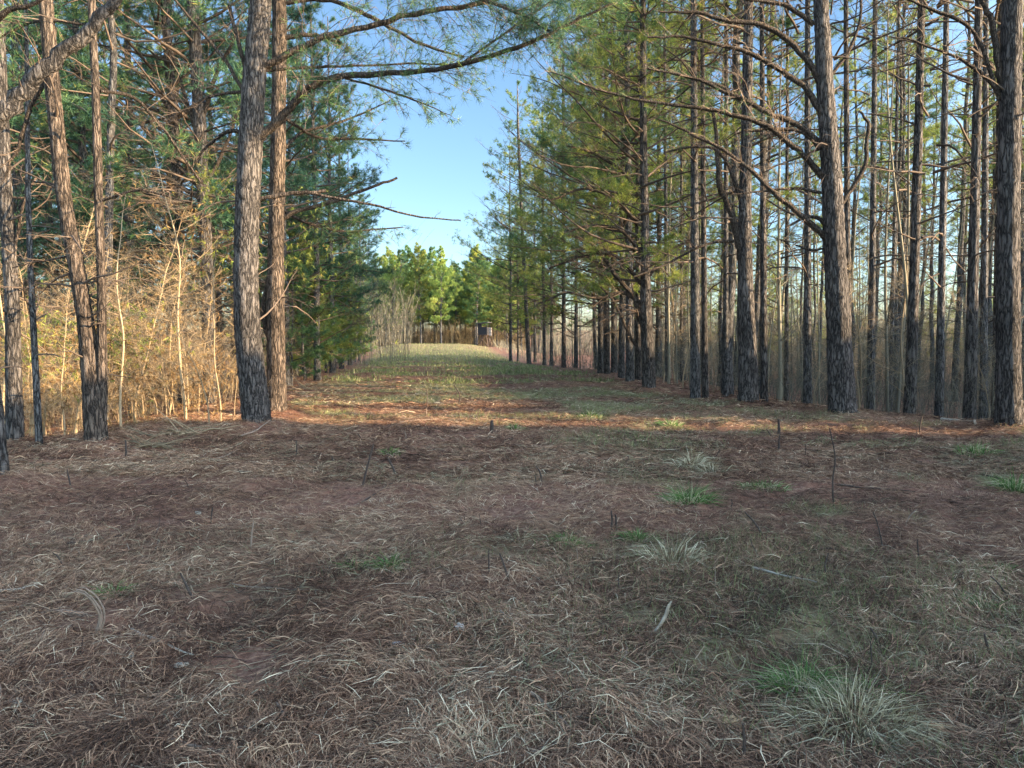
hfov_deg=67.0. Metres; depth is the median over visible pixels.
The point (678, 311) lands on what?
bare sapling
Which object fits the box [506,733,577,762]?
fallen stick
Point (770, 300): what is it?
young pine
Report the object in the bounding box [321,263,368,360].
young pine
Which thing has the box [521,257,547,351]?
pine tree
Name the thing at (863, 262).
pine tree
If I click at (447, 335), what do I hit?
russet brush
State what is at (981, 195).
pine tree
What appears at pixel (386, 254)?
pine tree
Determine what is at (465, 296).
pine tree
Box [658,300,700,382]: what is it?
bare sapling
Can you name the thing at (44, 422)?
bare sapling
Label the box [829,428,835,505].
dead stem
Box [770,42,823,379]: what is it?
pine tree
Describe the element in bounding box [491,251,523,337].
pine tree
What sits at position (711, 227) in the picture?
pine tree
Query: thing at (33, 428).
bare sapling
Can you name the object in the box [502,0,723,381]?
pine tree
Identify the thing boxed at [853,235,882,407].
bare sapling
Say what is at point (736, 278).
bare sapling
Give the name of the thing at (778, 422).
dead stem
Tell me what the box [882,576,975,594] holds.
fallen stick
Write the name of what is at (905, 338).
bare sapling
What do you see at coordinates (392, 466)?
dead stem
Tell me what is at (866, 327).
bare sapling
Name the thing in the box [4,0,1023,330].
sky
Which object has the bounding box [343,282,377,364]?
young pine
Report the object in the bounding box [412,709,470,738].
grass tuft
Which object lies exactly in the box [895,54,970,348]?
bare sapling
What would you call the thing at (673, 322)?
bare sapling
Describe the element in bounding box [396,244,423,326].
pine tree
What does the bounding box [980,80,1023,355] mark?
bare sapling
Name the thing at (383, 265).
pine tree
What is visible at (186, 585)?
dead stem
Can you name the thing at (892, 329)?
bare sapling
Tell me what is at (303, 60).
pine tree
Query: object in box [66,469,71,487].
dead stem
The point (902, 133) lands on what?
pine tree
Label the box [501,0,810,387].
pine tree
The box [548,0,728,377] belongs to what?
pine tree
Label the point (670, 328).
bare sapling
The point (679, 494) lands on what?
grass tuft
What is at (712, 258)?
bare sapling
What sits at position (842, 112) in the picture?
pine tree
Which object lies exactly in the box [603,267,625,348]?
bare sapling
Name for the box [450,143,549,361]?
pine tree
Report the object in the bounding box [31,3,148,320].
pine tree
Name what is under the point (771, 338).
bare sapling
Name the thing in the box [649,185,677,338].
bare sapling
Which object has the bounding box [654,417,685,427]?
grass tuft
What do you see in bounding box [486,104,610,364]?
pine tree
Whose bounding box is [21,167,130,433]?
bare sapling
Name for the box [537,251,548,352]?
pine tree
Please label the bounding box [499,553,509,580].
dead stem
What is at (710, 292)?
pine tree
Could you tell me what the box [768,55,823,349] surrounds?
pine tree
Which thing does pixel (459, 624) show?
dry leaf
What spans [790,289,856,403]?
bare sapling
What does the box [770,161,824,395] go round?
bare sapling
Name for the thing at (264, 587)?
fallen stick
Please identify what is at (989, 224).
bare sapling
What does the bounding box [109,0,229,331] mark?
pine tree
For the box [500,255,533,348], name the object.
pine tree
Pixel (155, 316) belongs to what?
bare sapling
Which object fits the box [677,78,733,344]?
pine tree
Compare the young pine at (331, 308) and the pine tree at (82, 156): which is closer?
the pine tree at (82, 156)
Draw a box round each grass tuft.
[85,577,139,599]
[332,555,373,574]
[359,549,409,574]
[375,448,403,456]
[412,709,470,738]
[492,529,535,547]
[505,423,524,430]
[541,529,592,547]
[572,409,606,418]
[609,525,665,545]
[614,527,721,573]
[644,478,729,507]
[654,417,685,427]
[659,442,724,470]
[685,461,741,476]
[731,475,794,492]
[732,641,873,710]
[739,660,963,765]
[818,666,924,708]
[839,691,960,752]
[949,587,1021,620]
[950,438,1008,457]
[973,559,1020,575]
[975,461,1023,493]
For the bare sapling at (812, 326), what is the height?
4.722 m
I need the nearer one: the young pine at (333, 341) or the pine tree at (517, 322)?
the young pine at (333, 341)
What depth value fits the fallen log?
13.51 m
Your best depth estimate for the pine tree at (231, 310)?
60.36 m
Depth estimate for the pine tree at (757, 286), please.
26.64 m
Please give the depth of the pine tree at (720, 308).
37.77 m
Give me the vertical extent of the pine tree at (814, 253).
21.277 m
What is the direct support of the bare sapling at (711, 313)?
on the ground at (354, 498)
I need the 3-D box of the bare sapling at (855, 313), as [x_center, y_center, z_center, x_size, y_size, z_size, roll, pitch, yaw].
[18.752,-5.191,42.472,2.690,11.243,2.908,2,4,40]
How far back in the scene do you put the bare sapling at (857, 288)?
51.53 m
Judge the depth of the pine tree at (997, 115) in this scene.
17.61 m
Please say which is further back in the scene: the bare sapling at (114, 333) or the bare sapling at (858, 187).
the bare sapling at (858, 187)
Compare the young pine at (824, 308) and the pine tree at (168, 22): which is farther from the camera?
the young pine at (824, 308)
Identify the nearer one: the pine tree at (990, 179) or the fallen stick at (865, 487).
the fallen stick at (865, 487)
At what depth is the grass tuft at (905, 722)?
2.98 m
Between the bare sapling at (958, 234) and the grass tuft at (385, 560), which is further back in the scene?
the bare sapling at (958, 234)
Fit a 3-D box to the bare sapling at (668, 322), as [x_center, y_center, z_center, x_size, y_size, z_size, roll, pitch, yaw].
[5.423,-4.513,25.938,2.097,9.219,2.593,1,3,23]
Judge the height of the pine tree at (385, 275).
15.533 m
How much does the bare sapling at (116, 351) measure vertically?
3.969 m
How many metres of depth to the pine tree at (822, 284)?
52.32 m
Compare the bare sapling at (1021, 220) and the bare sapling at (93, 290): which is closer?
the bare sapling at (93, 290)
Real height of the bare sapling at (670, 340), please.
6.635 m
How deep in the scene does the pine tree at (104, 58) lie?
31.67 m
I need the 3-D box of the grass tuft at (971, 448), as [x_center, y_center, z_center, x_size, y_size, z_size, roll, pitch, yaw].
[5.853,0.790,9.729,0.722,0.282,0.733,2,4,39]
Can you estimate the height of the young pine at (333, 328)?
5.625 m
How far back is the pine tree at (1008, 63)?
11.86 m
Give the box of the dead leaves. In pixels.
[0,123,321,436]
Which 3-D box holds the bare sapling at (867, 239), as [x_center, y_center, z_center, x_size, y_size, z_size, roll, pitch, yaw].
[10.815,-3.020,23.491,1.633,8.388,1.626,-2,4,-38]
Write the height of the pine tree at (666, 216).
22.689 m
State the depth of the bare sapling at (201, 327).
24.61 m
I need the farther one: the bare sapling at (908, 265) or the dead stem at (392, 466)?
the bare sapling at (908, 265)
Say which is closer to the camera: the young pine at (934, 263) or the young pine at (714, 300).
the young pine at (934, 263)
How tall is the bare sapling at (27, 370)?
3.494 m
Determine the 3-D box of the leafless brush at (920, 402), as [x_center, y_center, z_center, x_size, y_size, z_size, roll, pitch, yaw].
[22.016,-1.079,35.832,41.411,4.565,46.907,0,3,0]
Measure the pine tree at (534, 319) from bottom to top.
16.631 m
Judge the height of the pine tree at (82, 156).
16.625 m
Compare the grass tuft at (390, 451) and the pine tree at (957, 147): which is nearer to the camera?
the grass tuft at (390, 451)
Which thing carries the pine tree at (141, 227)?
on the ground at (354, 498)
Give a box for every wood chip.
[174,661,187,667]
[721,716,739,726]
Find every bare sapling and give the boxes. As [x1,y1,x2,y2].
[0,221,95,436]
[0,237,70,415]
[0,262,76,435]
[0,291,58,420]
[0,320,74,434]
[0,328,59,437]
[1,250,62,395]
[1,293,60,401]
[1,354,71,424]
[2,272,53,434]
[20,284,77,421]
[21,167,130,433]
[22,278,132,434]
[22,287,111,409]
[24,315,71,413]
[29,305,73,433]
[38,327,75,429]
[42,267,112,427]
[56,283,143,394]
[66,238,145,400]
[67,250,127,389]
[82,195,166,426]
[106,268,170,414]
[106,272,162,418]
[107,198,201,421]
[107,308,140,412]
[108,324,161,423]
[110,284,145,401]
[112,271,167,416]
[112,348,147,415]
[115,143,223,420]
[119,250,188,414]
[119,317,179,416]
[123,277,189,413]
[131,273,223,423]
[131,280,212,415]
[133,255,212,407]
[135,258,201,413]
[148,306,202,394]
[149,263,188,413]
[153,248,227,402]
[156,316,189,406]
[163,269,233,411]
[171,288,223,378]
[174,242,231,402]
[174,295,235,381]
[176,236,276,420]
[196,309,236,417]
[216,299,259,393]
[262,294,296,372]
[566,251,583,365]
[569,287,591,367]
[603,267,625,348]
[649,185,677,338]
[651,119,690,383]
[651,250,689,381]
[654,220,677,352]
[654,271,690,380]
[655,127,698,374]
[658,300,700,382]
[659,271,714,387]
[660,183,713,384]
[660,204,701,383]
[661,322,677,376]
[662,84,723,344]
[665,188,715,387]
[671,218,689,377]
[680,162,722,338]
[683,155,722,349]
[707,144,758,336]
[707,233,722,384]
[707,314,722,390]
[712,206,737,363]
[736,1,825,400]
[755,106,823,398]
[757,142,803,377]
[757,282,803,387]
[757,306,797,381]
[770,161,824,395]
[772,209,803,396]
[773,215,802,386]
[773,216,813,386]
[782,223,816,384]
[783,223,819,397]
[786,171,826,404]
[789,296,824,368]
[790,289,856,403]
[810,249,916,408]
[813,89,894,352]
[826,243,905,406]
[846,0,949,320]
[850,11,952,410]
[850,219,867,353]
[851,159,898,366]
[852,195,879,360]
[852,236,890,382]
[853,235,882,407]
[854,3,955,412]
[854,210,866,360]
[854,237,884,385]
[854,267,867,378]
[858,213,949,393]
[862,259,877,380]
[862,286,904,402]
[877,106,962,378]
[880,327,929,401]
[883,205,927,396]
[889,304,936,403]
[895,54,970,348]
[899,337,933,396]
[919,136,988,380]
[920,245,949,367]
[928,284,995,416]
[929,280,954,388]
[930,162,980,342]
[932,183,993,401]
[936,192,979,343]
[938,155,980,344]
[944,309,992,399]
[946,139,995,385]
[950,96,1023,357]
[951,78,1023,380]
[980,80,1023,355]
[981,86,1023,361]
[1020,170,1023,340]
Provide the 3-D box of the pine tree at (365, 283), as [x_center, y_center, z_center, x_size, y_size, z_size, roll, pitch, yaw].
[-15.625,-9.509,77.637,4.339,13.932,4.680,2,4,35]
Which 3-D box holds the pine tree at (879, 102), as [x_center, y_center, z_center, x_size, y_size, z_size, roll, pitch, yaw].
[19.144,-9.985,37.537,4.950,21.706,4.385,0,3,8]
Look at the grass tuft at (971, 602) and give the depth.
4.33 m
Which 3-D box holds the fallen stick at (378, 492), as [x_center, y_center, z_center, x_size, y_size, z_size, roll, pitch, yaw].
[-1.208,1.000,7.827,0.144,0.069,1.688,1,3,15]
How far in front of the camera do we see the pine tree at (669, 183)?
45.95 m
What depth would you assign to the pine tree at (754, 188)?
47.08 m
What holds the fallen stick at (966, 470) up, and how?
on the ground at (354, 498)
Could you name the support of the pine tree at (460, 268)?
on the ground at (354, 498)
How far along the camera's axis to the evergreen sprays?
14.66 m
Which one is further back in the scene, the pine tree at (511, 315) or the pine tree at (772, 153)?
the pine tree at (511, 315)
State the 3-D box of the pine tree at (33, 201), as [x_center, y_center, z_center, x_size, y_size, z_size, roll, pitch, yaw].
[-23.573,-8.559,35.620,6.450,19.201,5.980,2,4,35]
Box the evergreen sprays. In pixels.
[0,161,431,408]
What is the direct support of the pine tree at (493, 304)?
on the ground at (354, 498)
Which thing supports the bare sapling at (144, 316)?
on the ground at (354, 498)
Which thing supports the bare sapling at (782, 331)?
on the ground at (354, 498)
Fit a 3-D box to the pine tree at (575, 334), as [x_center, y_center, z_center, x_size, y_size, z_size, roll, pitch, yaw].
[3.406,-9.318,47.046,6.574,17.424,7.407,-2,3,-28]
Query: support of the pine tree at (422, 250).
on the ground at (354, 498)
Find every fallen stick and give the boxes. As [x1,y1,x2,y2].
[0,584,39,591]
[12,673,72,693]
[66,535,121,544]
[131,628,192,654]
[164,738,240,761]
[209,633,267,648]
[231,583,316,590]
[239,417,275,436]
[275,702,298,758]
[361,477,408,502]
[400,418,438,422]
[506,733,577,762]
[529,691,569,730]
[752,566,816,581]
[787,547,853,555]
[835,484,912,491]
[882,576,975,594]
[914,459,998,478]
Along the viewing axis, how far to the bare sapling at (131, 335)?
14.32 m
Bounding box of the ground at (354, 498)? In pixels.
[0,330,1023,767]
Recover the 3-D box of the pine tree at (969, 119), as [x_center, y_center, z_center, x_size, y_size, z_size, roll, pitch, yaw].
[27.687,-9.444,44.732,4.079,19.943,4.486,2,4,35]
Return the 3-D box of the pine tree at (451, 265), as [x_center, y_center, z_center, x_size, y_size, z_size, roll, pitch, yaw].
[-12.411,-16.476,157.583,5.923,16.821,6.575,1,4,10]
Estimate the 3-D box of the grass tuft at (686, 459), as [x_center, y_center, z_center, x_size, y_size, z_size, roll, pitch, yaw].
[2.071,0.814,8.823,0.813,0.341,0.769,0,3,0]
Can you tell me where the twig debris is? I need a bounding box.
[0,398,1023,767]
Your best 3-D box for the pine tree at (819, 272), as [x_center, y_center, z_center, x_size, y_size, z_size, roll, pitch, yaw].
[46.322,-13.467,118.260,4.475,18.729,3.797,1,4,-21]
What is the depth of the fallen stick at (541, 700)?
3.11 m
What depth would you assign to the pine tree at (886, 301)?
18.58 m
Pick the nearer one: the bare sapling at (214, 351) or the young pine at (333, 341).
the bare sapling at (214, 351)
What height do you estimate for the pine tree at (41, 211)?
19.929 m
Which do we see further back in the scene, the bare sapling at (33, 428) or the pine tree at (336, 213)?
the pine tree at (336, 213)
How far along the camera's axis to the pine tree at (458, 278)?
138.95 m
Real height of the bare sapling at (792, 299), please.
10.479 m
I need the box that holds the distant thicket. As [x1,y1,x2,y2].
[528,289,992,355]
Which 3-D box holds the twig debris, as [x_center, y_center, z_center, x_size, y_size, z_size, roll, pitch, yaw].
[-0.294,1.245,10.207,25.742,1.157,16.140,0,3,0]
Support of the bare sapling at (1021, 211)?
on the ground at (354, 498)
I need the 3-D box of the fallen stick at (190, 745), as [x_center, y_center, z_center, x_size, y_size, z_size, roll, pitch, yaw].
[-1.111,1.324,2.804,0.388,0.025,0.036,1,3,24]
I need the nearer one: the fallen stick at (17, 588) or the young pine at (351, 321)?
the fallen stick at (17, 588)
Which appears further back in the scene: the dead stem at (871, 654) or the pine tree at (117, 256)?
the pine tree at (117, 256)
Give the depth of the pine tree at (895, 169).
20.75 m
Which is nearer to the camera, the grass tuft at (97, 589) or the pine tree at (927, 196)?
the grass tuft at (97, 589)
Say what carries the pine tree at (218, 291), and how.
on the ground at (354, 498)
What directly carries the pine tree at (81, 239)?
on the ground at (354, 498)
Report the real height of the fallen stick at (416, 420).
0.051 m
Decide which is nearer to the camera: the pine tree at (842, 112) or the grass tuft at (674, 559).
the grass tuft at (674, 559)
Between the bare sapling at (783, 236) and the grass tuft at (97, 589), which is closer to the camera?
the grass tuft at (97, 589)
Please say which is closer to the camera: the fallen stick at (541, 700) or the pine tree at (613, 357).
the fallen stick at (541, 700)
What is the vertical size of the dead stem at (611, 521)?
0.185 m
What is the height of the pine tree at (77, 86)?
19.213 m
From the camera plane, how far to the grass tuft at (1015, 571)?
4.93 m
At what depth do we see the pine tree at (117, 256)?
46.23 m
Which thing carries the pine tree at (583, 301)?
on the ground at (354, 498)
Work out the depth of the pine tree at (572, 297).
39.80 m
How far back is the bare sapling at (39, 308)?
20.78 m
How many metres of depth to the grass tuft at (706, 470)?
8.45 m
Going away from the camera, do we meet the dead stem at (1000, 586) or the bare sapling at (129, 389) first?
the dead stem at (1000, 586)
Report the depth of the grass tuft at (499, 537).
5.62 m
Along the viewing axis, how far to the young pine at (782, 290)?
69.94 m
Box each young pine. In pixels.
[260,251,330,384]
[261,219,342,374]
[262,230,347,380]
[289,261,348,367]
[290,246,360,372]
[295,241,349,369]
[300,268,367,368]
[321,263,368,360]
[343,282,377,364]
[352,292,370,361]
[353,303,375,351]
[708,246,737,370]
[713,261,755,344]
[713,266,737,354]
[754,245,799,364]
[754,257,784,361]
[767,241,813,360]
[767,265,784,351]
[789,257,825,349]
[796,264,826,350]
[853,266,879,348]
[918,227,966,359]
[918,277,936,365]
[945,239,992,371]
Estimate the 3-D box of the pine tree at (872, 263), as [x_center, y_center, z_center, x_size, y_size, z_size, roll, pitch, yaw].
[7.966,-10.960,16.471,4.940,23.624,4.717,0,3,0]
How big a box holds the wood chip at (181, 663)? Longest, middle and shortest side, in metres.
0.071 x 0.045 x 0.015 m
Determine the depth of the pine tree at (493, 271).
130.53 m
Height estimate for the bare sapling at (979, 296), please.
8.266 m
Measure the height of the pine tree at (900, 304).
9.616 m
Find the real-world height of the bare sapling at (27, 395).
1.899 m
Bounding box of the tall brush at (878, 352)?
[625,282,993,388]
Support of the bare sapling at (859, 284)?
on the ground at (354, 498)
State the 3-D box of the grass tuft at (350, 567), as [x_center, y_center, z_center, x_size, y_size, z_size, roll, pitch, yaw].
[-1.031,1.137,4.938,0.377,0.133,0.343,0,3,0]
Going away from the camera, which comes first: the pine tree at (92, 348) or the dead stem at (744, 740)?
the dead stem at (744, 740)
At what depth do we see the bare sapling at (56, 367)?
15.94 m
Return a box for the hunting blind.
[476,322,492,346]
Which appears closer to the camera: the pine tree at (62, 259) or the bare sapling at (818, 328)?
the bare sapling at (818, 328)
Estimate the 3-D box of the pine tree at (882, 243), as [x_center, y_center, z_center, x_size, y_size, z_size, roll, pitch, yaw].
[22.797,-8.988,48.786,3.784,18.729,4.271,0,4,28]
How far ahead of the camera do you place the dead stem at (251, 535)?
5.46 m
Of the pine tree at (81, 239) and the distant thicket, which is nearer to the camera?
the pine tree at (81, 239)
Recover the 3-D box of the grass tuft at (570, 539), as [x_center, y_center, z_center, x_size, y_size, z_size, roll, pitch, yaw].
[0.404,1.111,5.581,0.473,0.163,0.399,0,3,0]
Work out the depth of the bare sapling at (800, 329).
28.84 m
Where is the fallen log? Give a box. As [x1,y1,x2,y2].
[940,417,975,423]
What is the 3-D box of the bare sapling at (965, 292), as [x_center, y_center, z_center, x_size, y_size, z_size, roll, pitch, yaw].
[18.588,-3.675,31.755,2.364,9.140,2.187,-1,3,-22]
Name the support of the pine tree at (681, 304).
on the ground at (354, 498)
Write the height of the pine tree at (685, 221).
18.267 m
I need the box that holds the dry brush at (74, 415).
[0,281,323,433]
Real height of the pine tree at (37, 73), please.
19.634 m
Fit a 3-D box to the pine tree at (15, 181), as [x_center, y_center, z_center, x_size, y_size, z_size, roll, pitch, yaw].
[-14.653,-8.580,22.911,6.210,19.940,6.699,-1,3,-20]
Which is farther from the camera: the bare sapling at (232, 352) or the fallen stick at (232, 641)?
the bare sapling at (232, 352)
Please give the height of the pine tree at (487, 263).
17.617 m
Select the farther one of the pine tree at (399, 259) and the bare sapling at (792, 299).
the pine tree at (399, 259)
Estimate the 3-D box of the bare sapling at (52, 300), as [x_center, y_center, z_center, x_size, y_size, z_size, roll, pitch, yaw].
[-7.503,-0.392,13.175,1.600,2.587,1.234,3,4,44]
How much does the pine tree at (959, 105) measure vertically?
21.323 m
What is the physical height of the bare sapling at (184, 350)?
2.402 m
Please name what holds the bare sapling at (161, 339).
on the ground at (354, 498)
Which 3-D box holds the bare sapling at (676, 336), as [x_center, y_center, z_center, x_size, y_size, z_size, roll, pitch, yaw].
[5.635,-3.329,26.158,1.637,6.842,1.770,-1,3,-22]
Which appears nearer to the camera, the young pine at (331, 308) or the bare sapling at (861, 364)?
the bare sapling at (861, 364)
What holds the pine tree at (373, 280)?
on the ground at (354, 498)
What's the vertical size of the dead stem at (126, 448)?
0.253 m
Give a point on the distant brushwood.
(395, 330)
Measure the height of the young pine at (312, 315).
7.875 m
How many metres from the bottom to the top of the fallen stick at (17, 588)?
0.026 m
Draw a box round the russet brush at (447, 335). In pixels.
[371,306,531,350]
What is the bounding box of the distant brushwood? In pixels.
[38,220,444,386]
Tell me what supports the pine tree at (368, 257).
on the ground at (354, 498)
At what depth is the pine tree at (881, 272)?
56.44 m
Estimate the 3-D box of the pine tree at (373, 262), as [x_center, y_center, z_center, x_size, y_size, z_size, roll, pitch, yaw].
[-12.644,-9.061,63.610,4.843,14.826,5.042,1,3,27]
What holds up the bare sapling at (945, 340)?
on the ground at (354, 498)
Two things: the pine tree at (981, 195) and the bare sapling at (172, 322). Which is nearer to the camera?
the bare sapling at (172, 322)
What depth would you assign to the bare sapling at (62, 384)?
18.56 m
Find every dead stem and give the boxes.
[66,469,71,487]
[125,440,127,456]
[180,573,193,599]
[250,522,253,549]
[362,444,373,484]
[387,457,395,473]
[488,550,489,573]
[490,420,493,432]
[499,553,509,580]
[610,511,612,530]
[742,724,745,756]
[744,512,762,535]
[777,419,780,435]
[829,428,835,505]
[870,627,880,646]
[870,641,872,670]
[873,512,883,548]
[983,634,990,655]
[990,576,1009,598]
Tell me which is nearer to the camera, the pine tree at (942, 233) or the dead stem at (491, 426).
the dead stem at (491, 426)
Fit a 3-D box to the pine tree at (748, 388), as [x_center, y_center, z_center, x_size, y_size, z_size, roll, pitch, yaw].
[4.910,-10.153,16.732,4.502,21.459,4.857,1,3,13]
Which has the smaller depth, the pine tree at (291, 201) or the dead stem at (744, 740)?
the dead stem at (744, 740)
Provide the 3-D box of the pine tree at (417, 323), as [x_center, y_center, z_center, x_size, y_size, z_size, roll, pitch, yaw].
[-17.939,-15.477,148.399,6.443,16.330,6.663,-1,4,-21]
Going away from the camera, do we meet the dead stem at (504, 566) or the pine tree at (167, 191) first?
the dead stem at (504, 566)
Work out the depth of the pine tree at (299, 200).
49.21 m
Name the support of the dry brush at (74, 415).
on the ground at (354, 498)
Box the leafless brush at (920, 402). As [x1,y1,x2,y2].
[532,292,1023,419]
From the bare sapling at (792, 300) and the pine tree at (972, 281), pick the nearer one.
the pine tree at (972, 281)
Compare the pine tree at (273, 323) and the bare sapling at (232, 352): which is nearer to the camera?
the pine tree at (273, 323)
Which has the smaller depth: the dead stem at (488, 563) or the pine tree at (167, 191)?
the dead stem at (488, 563)
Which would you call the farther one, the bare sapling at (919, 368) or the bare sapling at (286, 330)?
the bare sapling at (919, 368)
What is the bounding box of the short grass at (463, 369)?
[245,343,1023,767]
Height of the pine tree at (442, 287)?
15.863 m
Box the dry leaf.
[454,622,464,630]
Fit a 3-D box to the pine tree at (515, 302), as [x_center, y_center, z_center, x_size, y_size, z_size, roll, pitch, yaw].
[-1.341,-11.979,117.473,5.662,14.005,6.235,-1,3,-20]
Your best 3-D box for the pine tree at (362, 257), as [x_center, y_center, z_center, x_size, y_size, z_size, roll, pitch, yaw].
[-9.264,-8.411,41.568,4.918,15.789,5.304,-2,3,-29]
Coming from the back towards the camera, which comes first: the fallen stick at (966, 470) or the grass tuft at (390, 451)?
the grass tuft at (390, 451)
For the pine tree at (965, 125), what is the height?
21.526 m
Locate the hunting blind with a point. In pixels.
(485, 331)
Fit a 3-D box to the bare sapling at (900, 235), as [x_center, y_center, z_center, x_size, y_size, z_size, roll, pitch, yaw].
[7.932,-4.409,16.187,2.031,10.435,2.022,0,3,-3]
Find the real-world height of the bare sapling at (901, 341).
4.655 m
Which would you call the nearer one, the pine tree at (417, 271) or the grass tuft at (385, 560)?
the grass tuft at (385, 560)
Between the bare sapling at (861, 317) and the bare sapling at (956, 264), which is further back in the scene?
the bare sapling at (861, 317)
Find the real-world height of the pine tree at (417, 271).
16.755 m
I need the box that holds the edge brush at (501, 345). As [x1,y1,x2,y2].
[217,339,720,395]
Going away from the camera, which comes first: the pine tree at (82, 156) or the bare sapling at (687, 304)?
the pine tree at (82, 156)
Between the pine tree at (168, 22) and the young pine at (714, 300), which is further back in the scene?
the young pine at (714, 300)
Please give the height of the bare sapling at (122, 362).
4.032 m
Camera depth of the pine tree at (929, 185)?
44.10 m
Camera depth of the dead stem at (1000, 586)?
4.46 m
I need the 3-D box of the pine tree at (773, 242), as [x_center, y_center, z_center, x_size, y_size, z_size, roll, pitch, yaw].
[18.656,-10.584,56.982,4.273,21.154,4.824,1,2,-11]
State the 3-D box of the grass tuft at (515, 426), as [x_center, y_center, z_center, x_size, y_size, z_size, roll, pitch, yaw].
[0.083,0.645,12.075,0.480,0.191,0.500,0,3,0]
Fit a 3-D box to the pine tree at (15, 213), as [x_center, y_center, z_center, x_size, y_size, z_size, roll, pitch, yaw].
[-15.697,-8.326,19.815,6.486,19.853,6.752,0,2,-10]
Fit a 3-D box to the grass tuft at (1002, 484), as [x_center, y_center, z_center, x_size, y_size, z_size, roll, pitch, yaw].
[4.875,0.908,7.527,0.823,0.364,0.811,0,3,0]
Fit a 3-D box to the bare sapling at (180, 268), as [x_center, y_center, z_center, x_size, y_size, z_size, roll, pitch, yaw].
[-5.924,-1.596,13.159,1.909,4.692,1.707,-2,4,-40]
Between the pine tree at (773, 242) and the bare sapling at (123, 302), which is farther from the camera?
the pine tree at (773, 242)
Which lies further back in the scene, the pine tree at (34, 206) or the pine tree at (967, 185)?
the pine tree at (967, 185)
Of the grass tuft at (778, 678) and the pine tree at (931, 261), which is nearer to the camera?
the grass tuft at (778, 678)
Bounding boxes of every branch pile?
[120,406,239,436]
[121,430,194,450]
[288,376,325,390]
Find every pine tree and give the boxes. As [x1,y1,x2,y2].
[0,0,82,441]
[0,0,89,444]
[0,0,90,399]
[0,0,106,360]
[0,0,118,396]
[0,0,122,474]
[0,0,124,417]
[0,0,160,407]
[0,0,187,398]
[0,0,220,442]
[0,73,39,331]
[5,0,271,407]
[6,1,63,343]
[6,1,72,376]
[11,0,243,425]
[15,0,239,416]
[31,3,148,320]
[31,29,144,394]
[37,25,154,366]
[42,0,322,405]
[44,63,146,333]
[53,82,126,362]
[57,99,159,381]
[64,7,186,396]
[67,8,236,400]
[92,57,167,353]
[101,0,235,388]
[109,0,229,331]
[116,70,231,374]
[123,0,290,391]
[134,31,182,374]
[160,0,643,422]
[185,0,328,357]
[185,76,267,379]
[188,132,233,343]
[189,1,364,385]
[189,224,230,332]
[197,167,262,373]
[218,12,321,356]
[223,0,495,411]
[229,25,353,314]
[231,5,358,373]
[258,2,382,380]
[261,87,347,346]
[262,48,361,370]
[286,15,401,373]
[299,85,387,368]
[324,164,363,343]
[333,146,388,364]
[345,187,388,360]
[350,221,375,355]
[358,243,378,332]
[364,253,381,342]
[372,258,399,341]
[373,246,403,340]
[375,253,407,344]
[388,249,415,338]
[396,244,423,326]
[400,242,436,343]
[409,266,425,343]
[413,248,432,343]
[419,246,448,343]
[421,245,463,343]
[430,266,456,327]
[439,264,460,342]
[442,265,466,341]
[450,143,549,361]
[454,263,464,340]
[456,243,491,344]
[456,247,484,343]
[460,80,565,363]
[460,254,493,345]
[469,257,495,345]
[475,202,547,361]
[480,258,505,346]
[483,157,567,361]
[484,1,687,377]
[484,120,578,365]
[485,42,619,367]
[485,259,523,345]
[485,263,499,346]
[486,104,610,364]
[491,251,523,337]
[495,0,671,372]
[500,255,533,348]
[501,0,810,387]
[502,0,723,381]
[502,4,687,372]
[504,88,618,367]
[512,0,723,373]
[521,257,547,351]
[523,0,757,379]
[528,270,558,337]
[537,58,673,369]
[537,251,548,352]
[538,0,881,413]
[545,122,634,365]
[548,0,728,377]
[558,12,618,367]
[571,260,592,349]
[597,18,756,380]
[613,0,722,381]
[613,1,729,380]
[624,0,758,398]
[631,4,687,362]
[632,0,784,397]
[633,0,793,401]
[647,5,688,342]
[651,0,737,383]
[654,111,688,367]
[658,0,787,396]
[661,0,836,394]
[662,41,723,377]
[663,138,715,358]
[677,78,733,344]
[686,0,864,402]
[688,0,759,386]
[707,250,718,330]
[708,90,759,346]
[708,149,752,358]
[711,0,929,404]
[713,44,776,385]
[717,0,831,346]
[718,2,821,394]
[722,0,972,341]
[728,0,857,400]
[734,104,784,339]
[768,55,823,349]
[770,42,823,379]
[783,90,826,376]
[789,249,802,319]
[792,0,965,410]
[798,158,855,380]
[811,0,912,355]
[811,239,824,302]
[814,24,887,380]
[818,75,869,335]
[835,0,966,380]
[836,0,1000,414]
[837,0,966,411]
[843,0,1023,416]
[850,0,950,410]
[850,26,924,362]
[854,0,968,311]
[854,0,1023,419]
[854,229,868,333]
[855,0,955,327]
[855,92,894,341]
[856,27,949,337]
[859,0,1023,419]
[878,125,905,349]
[879,118,951,295]
[880,35,935,339]
[889,35,959,382]
[902,0,1023,425]
[907,0,1023,418]
[910,37,965,388]
[919,0,996,401]
[924,20,1023,412]
[926,74,992,329]
[938,41,995,333]
[948,21,1023,400]
[948,112,993,281]
[950,42,1023,398]
[952,62,995,363]
[954,46,1023,293]
[955,81,993,323]
[969,17,1023,289]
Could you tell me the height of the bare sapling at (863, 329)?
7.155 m
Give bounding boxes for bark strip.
[44,609,91,616]
[74,587,105,635]
[651,601,671,635]
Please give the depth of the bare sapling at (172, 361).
24.06 m
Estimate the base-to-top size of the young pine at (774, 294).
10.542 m
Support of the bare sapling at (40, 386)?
on the ground at (354, 498)

